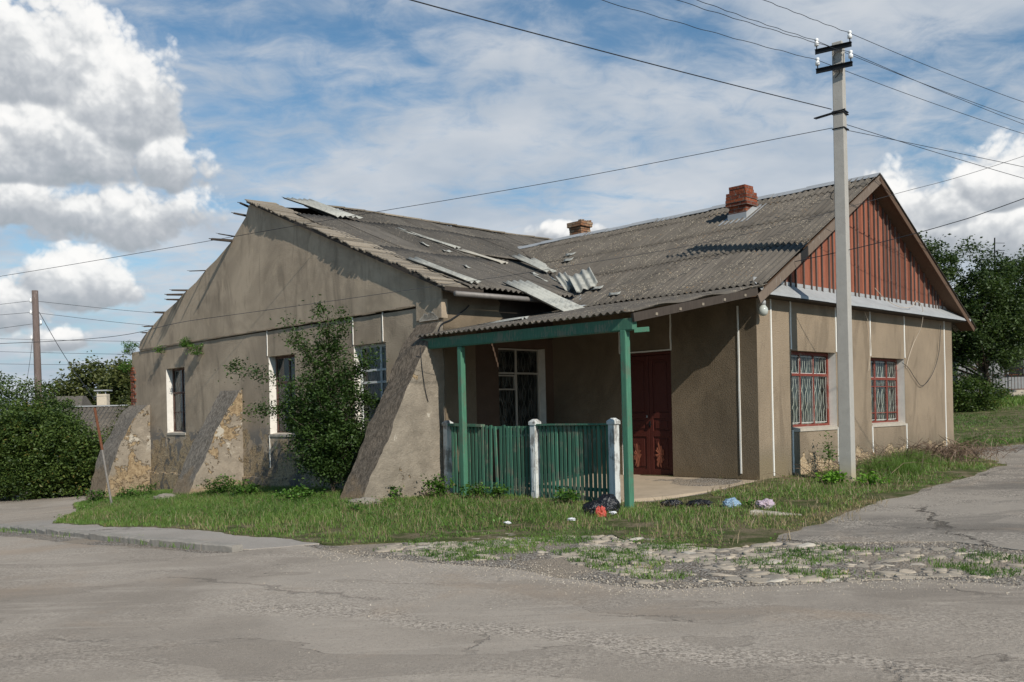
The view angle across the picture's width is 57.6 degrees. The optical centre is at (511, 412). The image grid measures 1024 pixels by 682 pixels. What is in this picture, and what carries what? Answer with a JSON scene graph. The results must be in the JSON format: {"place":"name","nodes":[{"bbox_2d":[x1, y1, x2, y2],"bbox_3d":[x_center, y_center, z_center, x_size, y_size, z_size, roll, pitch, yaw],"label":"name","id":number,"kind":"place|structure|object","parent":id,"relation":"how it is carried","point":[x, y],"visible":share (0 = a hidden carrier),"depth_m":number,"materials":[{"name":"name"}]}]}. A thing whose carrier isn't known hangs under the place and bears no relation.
{"place":"outdoors","nodes":[
{"label":"outdoors","id":0,"kind":"place"},
{"bbox_2d":[0,496,85,523],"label":"street","id":1,"kind":"structure","parent":0,"point":[37,510],"depth_m":27.64,"materials":[{"name":"asphalt"}]},
{"bbox_2d":[5,519,318,549],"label":"pavement","id":2,"kind":"structure","parent":0,"point":[249,543],"depth_m":14.21,"materials":[{"name":"concrete"}]},
{"bbox_2d":[0,528,197,548],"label":"kerb grass","id":3,"kind":"structure","parent":2,"relation":"on","point":[11,530],"depth_m":13.60,"materials":[{"name":"plant"}]},
{"bbox_2d":[0,536,1023,681],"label":"road","id":4,"kind":"structure","parent":0,"point":[159,623],"depth_m":7.08,"materials":[{"name":"asphalt"}]},
{"bbox_2d":[0,444,1023,589],"bbox_3d":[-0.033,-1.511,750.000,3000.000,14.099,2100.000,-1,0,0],"label":"ground","id":5,"kind":"structure","parent":0,"point":[559,563],"depth_m":10.13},
{"bbox_2d":[18,525,30,532],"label":"kerbstone","id":6,"kind":"object","parent":5,"relation":"on","point":[23,528],"visible":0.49,"depth_m":16.48,"materials":[{"name":"concrete"}]},
{"bbox_2d":[27,526,39,532],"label":"kerbstone","id":7,"kind":"object","parent":5,"relation":"on","point":[31,529],"visible":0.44,"depth_m":16.10,"materials":[{"name":"concrete"}]},
{"bbox_2d":[29,290,44,486],"bbox_3d":[-20.348,-0.705,39.968,0.472,9.059,0.340,-1,0,-29],"label":"wooden pole","id":8,"kind":"object","parent":5,"relation":"on","point":[34,312],"visible":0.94,"depth_m":39.90,"materials":[{"name":"brown wood"}]},
{"bbox_2d":[39,312,95,400],"bbox_3d":[-18.858,-2.385,39.499,2.993,3.915,0.024,-1,0,20],"label":"wire","id":9,"kind":"object","parent":8,"relation":"attached to","point":[66,358],"visible":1,"depth_m":39.52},
{"bbox_2d":[39,301,162,313],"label":"wire","id":10,"kind":"object","parent":8,"relation":"attached to","point":[96,307],"visible":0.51,"depth_m":40.90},
{"bbox_2d":[36,527,50,533],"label":"kerbstone","id":11,"kind":"object","parent":5,"relation":"on","point":[41,530],"visible":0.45,"depth_m":15.58,"materials":[{"name":"concrete"}]},
{"bbox_2d":[0,370,87,448],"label":"hedge bush","id":12,"kind":"object","parent":5,"relation":"on","point":[37,394],"visible":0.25,"depth_m":38.03,"materials":[{"name":"green plant"}]},
{"bbox_2d":[0,387,95,500],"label":"hedge bush","id":13,"kind":"object","parent":5,"relation":"on","point":[17,423],"visible":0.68,"depth_m":34.40,"materials":[{"name":"green plant"}]},
{"bbox_2d":[46,527,67,534],"bbox_3d":[-7.403,1.991,15.189,0.586,0.215,0.193,-1,0,44],"label":"kerbstone","id":14,"kind":"object","parent":5,"relation":"on","point":[53,530],"visible":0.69,"depth_m":15.14,"materials":[{"name":"concrete"}]},
{"bbox_2d":[8,412,112,495],"bbox_3d":[-16.069,1.577,34.697,4.894,3.182,3.126,-1,0,0],"label":"hedge bush","id":15,"kind":"object","parent":5,"relation":"on","point":[69,454],"visible":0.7,"depth_m":34.05,"materials":[{"name":"green plant"}]},
{"bbox_2d":[30,396,91,433],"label":"shed","id":16,"kind":"structure","parent":5,"relation":"on","point":[84,401],"depth_m":57.07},
{"bbox_2d":[59,529,78,536],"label":"kerbstone","id":17,"kind":"object","parent":5,"relation":"on","point":[62,532],"visible":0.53,"depth_m":14.73,"materials":[{"name":"concrete"}]},
{"bbox_2d":[73,530,92,538],"bbox_3d":[-6.544,1.939,14.358,0.589,0.210,0.192,-1,0,43],"label":"kerbstone","id":18,"kind":"object","parent":5,"relation":"on","point":[84,534],"visible":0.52,"depth_m":14.33,"materials":[{"name":"concrete"}]},
{"bbox_2d":[42,350,130,404],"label":"distant tree","id":19,"kind":"object","parent":5,"relation":"on","point":[89,379],"visible":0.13,"depth_m":64.92,"materials":[{"name":"green plant"}]},
{"bbox_2d":[67,390,126,439],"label":"shed","id":20,"kind":"structure","parent":5,"relation":"on","point":[105,409],"depth_m":46.73,"materials":[{"name":"metal"}]},
{"bbox_2d":[89,531,115,540],"bbox_3d":[-6.112,1.900,13.946,0.598,0.215,0.190,-1,0,40],"label":"kerbstone","id":21,"kind":"object","parent":5,"relation":"on","point":[99,535],"visible":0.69,"depth_m":13.88,"materials":[{"name":"concrete"}]},
{"bbox_2d":[88,354,132,406],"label":"distant tree","id":22,"kind":"object","parent":5,"relation":"on","point":[122,380],"visible":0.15,"depth_m":62.24,"materials":[{"name":"green plant"}]},
{"bbox_2d":[105,382,132,434],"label":"distant tree","id":23,"kind":"object","parent":5,"relation":"on","point":[128,405],"depth_m":44.30,"materials":[{"name":"green plant"}]},
{"bbox_2d":[108,533,135,542],"bbox_3d":[-5.656,1.882,13.562,0.590,0.214,0.190,-1,0,41],"label":"kerbstone","id":24,"kind":"object","parent":5,"relation":"on","point":[115,537],"visible":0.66,"depth_m":13.49,"materials":[{"name":"concrete"}]},
{"bbox_2d":[127,535,154,545],"bbox_3d":[-5.199,1.866,13.176,0.586,0.216,0.194,-1,0,39],"label":"kerbstone","id":25,"kind":"object","parent":5,"relation":"on","point":[132,539],"visible":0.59,"depth_m":13.15,"materials":[{"name":"concrete"}]},
{"bbox_2d":[150,537,182,547],"bbox_3d":[-4.733,1.832,12.803,0.587,0.214,0.187,-1,0,37],"label":"kerbstone","id":26,"kind":"object","parent":5,"relation":"on","point":[155,542],"visible":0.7,"depth_m":12.75,"materials":[{"name":"concrete"}]},
{"bbox_2d":[174,538,210,549],"bbox_3d":[-4.258,1.812,12.444,0.596,0.214,0.192,-1,0,37],"label":"kerbstone","id":27,"kind":"object","parent":5,"relation":"on","point":[189,542],"visible":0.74,"depth_m":12.37,"materials":[{"name":"concrete"}]},
{"bbox_2d":[202,541,242,552],"bbox_3d":[-3.766,1.800,12.107,0.585,0.212,0.188,-1,0,33],"label":"kerbstone","id":28,"kind":"object","parent":5,"relation":"on","point":[221,547],"visible":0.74,"depth_m":12.01,"materials":[{"name":"concrete"}]},
{"bbox_2d":[52,448,1006,548],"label":"verge","id":29,"kind":"structure","parent":5,"relation":"on","point":[749,536],"depth_m":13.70,"materials":[{"name":"plant"}]},
{"bbox_2d":[74,489,108,501],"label":"weed","id":30,"kind":"object","parent":29,"relation":"on","point":[94,496],"visible":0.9,"depth_m":27.12,"materials":[{"name":"green plant"}]},
{"bbox_2d":[93,408,112,502],"bbox_3d":[-10.897,1.237,24.860,0.487,2.730,0.072,-1,0,0],"label":"rusty rod","id":31,"kind":"object","parent":29,"relation":"on","point":[102,449],"visible":0.83,"depth_m":24.83,"materials":[{"name":"metal"}]},
{"bbox_2d":[116,481,158,497],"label":"weed","id":32,"kind":"object","parent":29,"relation":"on","point":[132,491],"visible":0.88,"depth_m":26.00,"materials":[{"name":"green plant"}]},
{"bbox_2d":[154,493,174,499],"bbox_3d":[-8.924,2.184,24.064,0.730,0.199,0.487,-1,0,0],"label":"stone","id":33,"kind":"object","parent":29,"relation":"on","point":[165,494],"visible":0.23,"depth_m":23.93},
{"bbox_2d":[196,473,242,493],"bbox_3d":[-7.419,1.817,23.467,1.110,0.604,0.927,-1,0,21],"label":"weed","id":34,"kind":"object","parent":29,"relation":"on","point":[215,482],"visible":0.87,"depth_m":23.46,"materials":[{"name":"green plant"}]},
{"bbox_2d":[221,479,266,496],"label":"weed","id":35,"kind":"object","parent":29,"relation":"on","point":[240,489],"visible":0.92,"depth_m":21.72,"materials":[{"name":"green plant"}]},
{"bbox_2d":[265,481,326,501],"bbox_3d":[-4.382,1.627,18.895,1.038,0.496,1.279,-1,0,41],"label":"weed","id":36,"kind":"object","parent":29,"relation":"on","point":[295,494],"visible":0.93,"depth_m":18.80,"materials":[{"name":"green plant"}]},
{"bbox_2d":[218,294,388,493],"bbox_3d":[-4.397,-0.288,20.248,3.519,4.452,2.131,-1,0,13],"label":"shrub","id":37,"kind":"object","parent":29,"relation":"on","point":[321,431],"visible":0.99,"depth_m":20.01,"materials":[{"name":"green plant"}]},
{"bbox_2d":[345,501,365,511],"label":"weed","id":38,"kind":"object","parent":29,"relation":"on","point":[354,507],"visible":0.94,"depth_m":16.25,"materials":[{"name":"green plant"}]},
{"bbox_2d":[348,497,378,505],"bbox_3d":[-2.773,1.674,17.569,0.676,0.161,0.396,-1,0,0],"label":"stone","id":39,"kind":"object","parent":29,"relation":"on","point":[369,499],"visible":0.41,"depth_m":17.45,"materials":[{"name":"stone"}]},
{"bbox_2d":[388,486,402,497],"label":"weed","id":40,"kind":"object","parent":29,"relation":"on","point":[396,490],"visible":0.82,"depth_m":18.18,"materials":[{"name":"green plant"}]},
{"bbox_2d":[421,472,459,495],"bbox_3d":[-1.496,1.436,18.289,0.771,0.529,0.834,-1,0,35],"label":"weed","id":41,"kind":"object","parent":29,"relation":"on","point":[439,487],"visible":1,"depth_m":18.21,"materials":[{"name":"green plant"}]},
{"bbox_2d":[456,482,490,496],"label":"weed","id":42,"kind":"object","parent":29,"relation":"on","point":[476,491],"visible":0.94,"depth_m":17.56,"materials":[{"name":"green plant"}]},
{"bbox_2d":[481,482,518,496],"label":"weed","id":43,"kind":"object","parent":29,"relation":"on","point":[499,490],"visible":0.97,"depth_m":17.23,"materials":[{"name":"green plant"}]},
{"bbox_2d":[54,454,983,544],"bbox_3d":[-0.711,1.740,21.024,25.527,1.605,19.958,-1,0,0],"label":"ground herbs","id":44,"kind":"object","parent":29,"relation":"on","point":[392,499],"visible":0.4,"depth_m":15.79,"materials":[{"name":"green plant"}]},
{"bbox_2d":[442,418,620,503],"bbox_3d":[0.222,0.985,17.390,0.180,1.720,4.550,-1,0,-44],"label":"porch fence","id":45,"kind":"object","parent":29,"relation":"on","point":[535,437],"visible":0.83,"depth_m":17.07,"materials":[{"name":"green wood"}]},
{"bbox_2d":[551,486,583,502],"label":"weed","id":46,"kind":"object","parent":29,"relation":"on","point":[572,494],"visible":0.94,"depth_m":16.03,"materials":[{"name":"green plant"}]},
{"bbox_2d":[595,505,606,516],"bbox_3d":[1.358,1.515,14.342,0.202,0.173,0.131,-1,0,0],"label":"plastic bag","id":47,"kind":"object","parent":29,"relation":"on","point":[599,509],"visible":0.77,"depth_m":14.30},
{"bbox_2d":[582,493,620,515],"bbox_3d":[1.408,1.444,14.635,0.610,0.341,0.409,-1,0,-13],"label":"rubbish bag","id":48,"kind":"object","parent":29,"relation":"on","point":[609,502],"visible":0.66,"depth_m":14.51,"materials":[{"name":"plastic"}]},
{"bbox_2d":[660,499,683,506],"bbox_3d":[2.614,1.470,15.206,0.391,0.114,0.236,-1,0,0],"label":"rubbish bag","id":49,"kind":"object","parent":29,"relation":"on","point":[675,501],"visible":0.87,"depth_m":15.14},
{"bbox_2d":[685,499,713,506],"bbox_3d":[3.004,1.451,14.951,0.457,0.125,0.264,-1,0,0],"label":"rubbish bag","id":50,"kind":"object","parent":29,"relation":"on","point":[707,503],"visible":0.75,"depth_m":14.89,"materials":[{"name":"plastic"}]},
{"bbox_2d":[721,497,741,507],"bbox_3d":[3.477,1.421,14.758,0.319,0.154,0.269,-1,0,0],"label":"rubbish bag","id":51,"kind":"object","parent":29,"relation":"on","point":[730,501],"visible":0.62,"depth_m":14.68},
{"bbox_2d":[742,494,758,507],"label":"weed","id":52,"kind":"object","parent":29,"relation":"on","point":[749,503],"visible":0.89,"depth_m":14.44,"materials":[{"name":"green plant"}]},
{"bbox_2d":[754,498,775,508],"bbox_3d":[3.908,1.404,14.435,0.329,0.153,0.267,-1,0,0],"label":"rubbish bag","id":53,"kind":"object","parent":29,"relation":"on","point":[762,503],"visible":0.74,"depth_m":14.35,"materials":[{"name":"plastic"}]},
{"bbox_2d":[750,510,800,514],"bbox_3d":[3.888,1.521,13.701,0.745,0.139,0.199,1,1,20],"label":"concrete slab","id":54,"kind":"object","parent":29,"relation":"on","point":[753,511],"depth_m":13.69,"materials":[{"name":"concrete"}]},
{"bbox_2d":[817,431,838,469],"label":"weed","id":55,"kind":"object","parent":29,"relation":"on","point":[829,453],"visible":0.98,"depth_m":18.70,"materials":[{"name":"green plant"}]},
{"bbox_2d":[815,466,850,483],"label":"weed","id":56,"kind":"object","parent":29,"relation":"on","point":[831,476],"visible":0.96,"depth_m":17.05,"materials":[{"name":"green plant"}]},
{"bbox_2d":[814,30,855,482],"bbox_3d":[6.098,-2.602,17.380,0.779,8.775,0.468,-1,0,39],"label":"utility pole","id":57,"kind":"object","parent":29,"relation":"on","point":[846,422],"visible":0.98,"depth_m":17.31,"materials":[{"name":"concrete"}]},
{"bbox_2d":[0,128,830,276],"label":"wire","id":58,"kind":"object","parent":57,"relation":"attached to","point":[445,200],"visible":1,"depth_m":20.52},
{"bbox_2d":[0,156,1022,343],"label":"wire","id":59,"kind":"object","parent":57,"relation":"attached to","point":[487,278],"visible":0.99,"depth_m":16.97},
{"bbox_2d":[410,0,831,109],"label":"wire","id":60,"kind":"object","parent":57,"relation":"attached to","point":[608,52],"visible":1,"depth_m":13.45,"materials":[{"name":"metal"}]},
{"bbox_2d":[602,0,816,59],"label":"wire","id":61,"kind":"object","parent":57,"relation":"attached to","point":[706,30],"visible":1,"depth_m":15.35,"materials":[{"name":"metal"}]},
{"bbox_2d":[697,0,815,40],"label":"wire","id":62,"kind":"object","parent":57,"relation":"attached to","point":[755,20],"visible":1,"depth_m":15.96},
{"bbox_2d":[677,0,849,52],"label":"wire","id":63,"kind":"object","parent":57,"relation":"attached to","point":[760,26],"visible":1,"depth_m":15.53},
{"bbox_2d":[764,0,848,32],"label":"wire","id":64,"kind":"object","parent":57,"relation":"attached to","point":[805,16],"visible":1,"depth_m":16.12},
{"bbox_2d":[795,198,1023,261],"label":"wire","id":65,"kind":"object","parent":57,"relation":"attached to","point":[917,232],"visible":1,"depth_m":16.77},
{"bbox_2d":[818,41,1022,119],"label":"wire","id":66,"kind":"object","parent":57,"relation":"attached to","point":[923,83],"visible":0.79,"depth_m":18.96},
{"bbox_2d":[820,61,1023,133],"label":"wire","id":67,"kind":"object","parent":57,"relation":"attached to","point":[925,100],"visible":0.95,"depth_m":18.84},
{"bbox_2d":[847,130,1022,166],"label":"wire","id":68,"kind":"object","parent":57,"relation":"attached to","point":[932,147],"visible":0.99,"depth_m":18.92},
{"bbox_2d":[848,125,1023,178],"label":"wire","id":69,"kind":"object","parent":57,"relation":"attached to","point":[933,151],"visible":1,"depth_m":19.08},
{"bbox_2d":[852,34,1022,101],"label":"wire","id":70,"kind":"object","parent":57,"relation":"attached to","point":[934,68],"visible":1,"depth_m":18.14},
{"bbox_2d":[852,53,1022,123],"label":"wire","id":71,"kind":"object","parent":57,"relation":"attached to","point":[934,88],"visible":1,"depth_m":18.46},
{"bbox_2d":[853,469,890,483],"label":"weed","id":72,"kind":"object","parent":29,"relation":"on","point":[872,479],"visible":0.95,"depth_m":16.89,"materials":[{"name":"green plant"}]},
{"bbox_2d":[837,452,940,475],"bbox_3d":[7.557,1.017,18.721,1.885,0.451,1.812,-1,0,-45],"label":"grass clump","id":73,"kind":"object","parent":29,"relation":"on","point":[906,466],"visible":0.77,"depth_m":18.52,"materials":[{"name":"plant"}]},
{"bbox_2d":[763,433,1023,486],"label":"brush heap","id":74,"kind":"object","parent":29,"relation":"on","point":[946,453],"visible":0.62,"depth_m":20.73,"materials":[{"name":"plant"}]},
{"bbox_2d":[867,447,963,468],"bbox_3d":[8.461,0.944,19.910,2.320,0.465,1.952,-1,0,0],"label":"grass clump","id":75,"kind":"object","parent":29,"relation":"on","point":[917,455],"visible":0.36,"depth_m":19.66,"materials":[{"name":"plant"}]},
{"bbox_2d":[86,173,976,507],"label":"house","id":76,"kind":"structure","parent":5,"relation":"on","point":[716,357],"depth_m":20.86,"materials":[{"name":"paint"}]},
{"bbox_2d":[116,360,132,373],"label":"wall plant","id":77,"kind":"object","parent":76,"relation":"attached to","point":[127,367],"depth_m":30.62,"materials":[{"name":"green plant"}]},
{"bbox_2d":[121,340,138,355],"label":"wall plant","id":78,"kind":"object","parent":76,"relation":"attached to","point":[128,346],"depth_m":30.55,"materials":[{"name":"green plant"}]},
{"bbox_2d":[172,368,185,431],"bbox_3d":[-10.006,-0.370,28.589,0.244,1.980,1.300,-1,0,-44],"label":"window","id":79,"kind":"structure","parent":76,"relation":"in","point":[181,394],"depth_m":28.86,"materials":[{"name":"paint"}]},
{"bbox_2d":[178,336,194,347],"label":"wall plant","id":80,"kind":"object","parent":76,"relation":"attached to","point":[184,344],"depth_m":27.39,"materials":[{"name":"green plant"}]},
{"bbox_2d":[182,343,203,354],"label":"wall plant","id":81,"kind":"object","parent":76,"relation":"attached to","point":[196,348],"depth_m":26.95,"materials":[{"name":"green plant"}]},
{"bbox_2d":[276,355,295,432],"bbox_3d":[-5.645,-0.456,24.044,0.244,2.020,1.300,-1,0,-44],"label":"window","id":82,"kind":"structure","parent":76,"relation":"in","point":[288,369],"depth_m":24.40,"materials":[{"name":"glass"}]},
{"bbox_2d":[283,197,362,218],"bbox_3d":[-5.170,-5.585,25.397,2.148,0.842,0.832,-1,0,29],"label":"broken sheet","id":83,"kind":"object","parent":76,"relation":"on","point":[322,207],"visible":0.96,"depth_m":25.35,"materials":[{"name":"concrete"}]},
{"bbox_2d":[360,343,386,429],"bbox_3d":[-2.997,-0.569,21.221,0.244,1.970,1.240,-1,0,-44],"label":"window","id":84,"kind":"structure","parent":76,"relation":"in","point":[377,377],"depth_m":21.44,"materials":[{"name":"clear glass"}]},
{"bbox_2d":[396,227,460,248],"bbox_3d":[-2.336,-4.762,25.341,2.100,0.847,0.254,-1,0,30],"label":"broken sheet","id":85,"kind":"object","parent":76,"relation":"on","point":[441,242],"visible":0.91,"depth_m":25.16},
{"bbox_2d":[406,257,480,282],"bbox_3d":[-1.533,-3.110,20.248,2.107,0.857,0.344,-1,0,43],"label":"broken sheet","id":86,"kind":"object","parent":76,"relation":"on","point":[420,261],"visible":0.97,"depth_m":20.23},
{"bbox_2d":[455,249,508,263],"bbox_3d":[-0.806,-4.104,24.436,1.412,0.530,0.312,-1,0,21],"label":"broken sheet","id":87,"kind":"object","parent":76,"relation":"on","point":[481,256],"visible":1,"depth_m":24.38,"materials":[{"name":"concrete"}]},
{"bbox_2d":[479,253,519,260],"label":"broken sheet","id":88,"kind":"object","parent":76,"relation":"on","point":[500,256],"visible":0.58,"depth_m":25.03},
{"bbox_2d":[477,316,528,324],"bbox_3d":[-0.155,-1.851,18.878,0.320,0.124,1.461,-1,0,-39],"label":"broken sheet","id":89,"kind":"object","parent":76,"relation":"on","point":[515,319],"visible":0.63,"depth_m":18.66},
{"bbox_2d":[498,348,539,436],"bbox_3d":[0.028,-0.441,20.980,1.460,1.980,0.252,-1,0,-44],"label":"window","id":90,"kind":"structure","parent":76,"relation":"in","point":[516,406],"depth_m":21.12,"materials":[{"name":"glass"}]},
{"bbox_2d":[507,254,555,271],"bbox_3d":[0.527,-3.952,24.586,0.356,0.690,1.489,-1,0,-44],"label":"broken sheet","id":91,"kind":"object","parent":76,"relation":"on","point":[522,258],"visible":0.98,"depth_m":24.62,"materials":[{"name":"concrete"}]},
{"bbox_2d":[502,280,596,317],"bbox_3d":[0.831,-2.480,20.286,2.064,1.030,0.687,-1,0,33],"label":"broken sheet","id":92,"kind":"object","parent":76,"relation":"on","point":[548,297],"visible":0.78,"depth_m":20.38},
{"bbox_2d":[556,272,572,291],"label":"broken sheet","id":93,"kind":"object","parent":76,"relation":"on","point":[565,281],"visible":0.95,"depth_m":22.03,"materials":[{"name":"concrete"}]},
{"bbox_2d":[568,267,597,292],"bbox_3d":[1.642,-3.088,21.676,0.494,0.667,0.675,-1,0,-18],"label":"broken sheet","id":94,"kind":"object","parent":76,"relation":"on","point":[583,279],"visible":1,"depth_m":21.66,"materials":[{"name":"concrete"}]},
{"bbox_2d":[630,356,650,474],"bbox_3d":[2.693,0.086,19.821,0.060,2.550,0.590,-1,0,-44],"label":"door","id":95,"kind":"structure","parent":76,"relation":"in","point":[639,364],"depth_m":19.77,"materials":[{"name":"paint"}]},
{"bbox_2d":[646,354,672,474],"bbox_3d":[3.068,0.078,19.402,0.098,2.550,0.665,-1,0,-44],"label":"door","id":96,"kind":"structure","parent":76,"relation":"in","point":[660,423],"depth_m":19.39,"materials":[{"name":"paint"}]},
{"bbox_2d":[791,351,829,426],"bbox_3d":[6.011,-0.462,19.312,1.840,1.560,0.244,-1,0,-44],"label":"window","id":97,"kind":"structure","parent":76,"relation":"in","point":[805,370],"depth_m":19.49,"materials":[{"name":"paint"}]},
{"bbox_2d":[871,358,897,422],"bbox_3d":[8.475,-0.492,21.676,1.750,1.510,0.244,-1,0,-44],"label":"window","id":98,"kind":"structure","parent":76,"relation":"in","point":[880,375],"depth_m":21.87,"materials":[{"name":"paint"}]},
{"bbox_2d":[42,471,1023,652],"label":"pebbles","id":99,"kind":"object","parent":5,"relation":"on","point":[776,584],"visible":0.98,"depth_m":8.78,"materials":[{"name":"stone"}]},
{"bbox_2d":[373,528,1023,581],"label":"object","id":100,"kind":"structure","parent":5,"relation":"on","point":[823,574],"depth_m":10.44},
{"bbox_2d":[0,0,1023,404],"label":"sky","id":101,"kind":"structure","parent":0,"point":[127,127],"materials":[{"name":"blue"}]},
{"bbox_2d":[373,533,1023,583],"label":"cobblestone paving","id":102,"kind":"structure","parent":0,"point":[689,555],"depth_m":10.04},
{"bbox_2d":[777,446,1023,550],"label":"side road","id":103,"kind":"structure","parent":0,"point":[985,508],"depth_m":12.82,"materials":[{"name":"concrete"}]},
{"bbox_2d":[953,393,1023,448],"bbox_3d":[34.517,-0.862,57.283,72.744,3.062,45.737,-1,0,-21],"label":"lawn","id":104,"kind":"structure","parent":0,"point":[1000,426],"depth_m":31.95,"materials":[{"name":"plant"}]},
{"bbox_2d":[918,230,1023,404],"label":"garden tree","id":105,"kind":"object","parent":104,"relation":"on","point":[985,343],"visible":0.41,"depth_m":37.77,"materials":[{"name":"green plant"}]},
{"bbox_2d":[952,368,1012,410],"bbox_3d":[18.322,-0.847,37.989,4.323,1.839,2.732,-1,0,0],"label":"garden bush","id":106,"kind":"object","parent":104,"relation":"on","point":[961,394],"visible":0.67,"depth_m":37.63,"materials":[{"name":"green plant"}]},
{"bbox_2d":[952,356,1023,392],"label":"yard house","id":107,"kind":"structure","parent":104,"relation":"on","point":[1019,382],"depth_m":48.00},
{"bbox_2d":[1004,360,1023,376],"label":"window","id":108,"kind":"structure","parent":107,"relation":"in","point":[1022,370],"depth_m":47.98,"materials":[{"name":"glass"}]},
{"bbox_2d":[956,360,1023,396],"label":"grape vine","id":109,"kind":"object","parent":104,"relation":"on","point":[993,375],"visible":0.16,"depth_m":43.23,"materials":[{"name":"green plant"}]},
{"bbox_2d":[980,244,1023,366],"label":"garden tree","id":110,"kind":"object","parent":104,"relation":"on","point":[1020,264],"visible":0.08,"depth_m":40.84,"materials":[{"name":"green plant"}]},
{"bbox_2d":[982,368,1023,396],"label":"yard fence","id":111,"kind":"object","parent":104,"relation":"on","point":[1016,392],"visible":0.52,"depth_m":43.88,"materials":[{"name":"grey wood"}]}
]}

